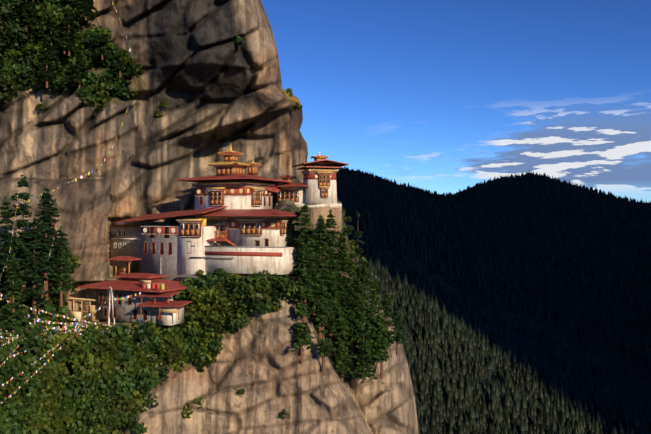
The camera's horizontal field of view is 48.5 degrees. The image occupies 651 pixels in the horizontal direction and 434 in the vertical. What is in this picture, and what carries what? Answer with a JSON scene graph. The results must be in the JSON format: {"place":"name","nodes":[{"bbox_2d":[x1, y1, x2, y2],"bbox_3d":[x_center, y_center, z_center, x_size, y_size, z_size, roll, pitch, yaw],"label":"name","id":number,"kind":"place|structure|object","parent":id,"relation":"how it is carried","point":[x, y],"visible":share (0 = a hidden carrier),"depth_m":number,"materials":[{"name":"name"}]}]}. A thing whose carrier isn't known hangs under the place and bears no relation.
{"place":"outdoors","nodes":[
{"label":"outdoors","id":0,"kind":"place"},
{"bbox_2d":[0,0,418,433],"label":"cliff rock","id":1,"kind":"object","parent":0,"point":[211,82],"visible":0.5,"depth_m":154.89,"materials":[{"name":"brown stone"}]},
{"bbox_2d":[0,2,140,402],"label":"prayer flags","id":2,"kind":"object","parent":1,"relation":"on","point":[78,325],"visible":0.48,"depth_m":119.36,"materials":[{"name":"multicoloured fabric"}]},
{"bbox_2d":[106,256,141,275],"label":"gate pavilion","id":3,"kind":"structure","parent":1,"relation":"on","point":[128,259],"depth_m":140.86,"materials":[{"name":"red wood"}]},
{"bbox_2d":[67,273,191,325],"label":"building","id":4,"kind":"structure","parent":1,"relation":"on","point":[165,306],"depth_m":134.63,"materials":[{"name":"stone"}]},
{"bbox_2d":[107,280,163,336],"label":"banners","id":5,"kind":"object","parent":1,"relation":"on","point":[153,285],"visible":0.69,"depth_m":127.86,"materials":[{"name":"white fabric"}]},
{"bbox_2d":[109,206,227,280],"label":"stone wing","id":6,"kind":"structure","parent":1,"relation":"on","point":[164,248],"depth_m":143.07,"materials":[{"name":"white paint"}]},
{"bbox_2d":[176,274,205,286],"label":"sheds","id":7,"kind":"object","parent":1,"relation":"on","point":[182,277],"visible":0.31,"depth_m":139.17,"materials":[{"name":"stone"}]},
{"bbox_2d":[0,0,392,433],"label":"bushes","id":8,"kind":"object","parent":1,"relation":"on","point":[92,390],"visible":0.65,"depth_m":128.71,"materials":[{"name":"green plant"}]},
{"bbox_2d":[0,0,407,382],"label":"conifer trees","id":9,"kind":"object","parent":1,"relation":"on","point":[339,287],"visible":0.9,"depth_m":141.94,"materials":[{"name":"green plant"}]},
{"bbox_2d":[175,145,290,223],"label":"temple","id":10,"kind":"structure","parent":1,"relation":"on","point":[230,184],"depth_m":146.39,"materials":[{"name":"white paint"}]},
{"bbox_2d":[188,209,303,274],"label":"temple","id":11,"kind":"structure","parent":1,"relation":"on","point":[254,240],"depth_m":138.12,"materials":[{"name":"white paint"}]},
{"bbox_2d":[265,175,308,203],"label":"small temple building","id":12,"kind":"structure","parent":1,"relation":"on","point":[294,192],"depth_m":153.20,"materials":[{"name":"beige paint"}]},
{"bbox_2d":[276,151,348,230],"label":"temple tower","id":13,"kind":"structure","parent":1,"relation":"on","point":[319,172],"depth_m":152.01,"materials":[{"name":"white paint"}]},
{"bbox_2d":[261,0,650,202],"label":"sky","id":14,"kind":"structure","parent":0,"point":[446,96],"materials":[{"name":"blue"}]},
{"bbox_2d":[340,177,650,433],"bbox_3d":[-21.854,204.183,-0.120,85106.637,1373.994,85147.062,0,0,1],"label":"terrain","id":15,"kind":"structure","parent":0,"point":[605,360],"depth_m":1321.58,"materials":[{"name":"green plant"}]},
{"bbox_2d":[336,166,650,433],"bbox_3d":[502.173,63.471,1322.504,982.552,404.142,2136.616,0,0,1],"label":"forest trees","id":16,"kind":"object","parent":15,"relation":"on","point":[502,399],"visible":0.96,"depth_m":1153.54,"materials":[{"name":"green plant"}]}
]}

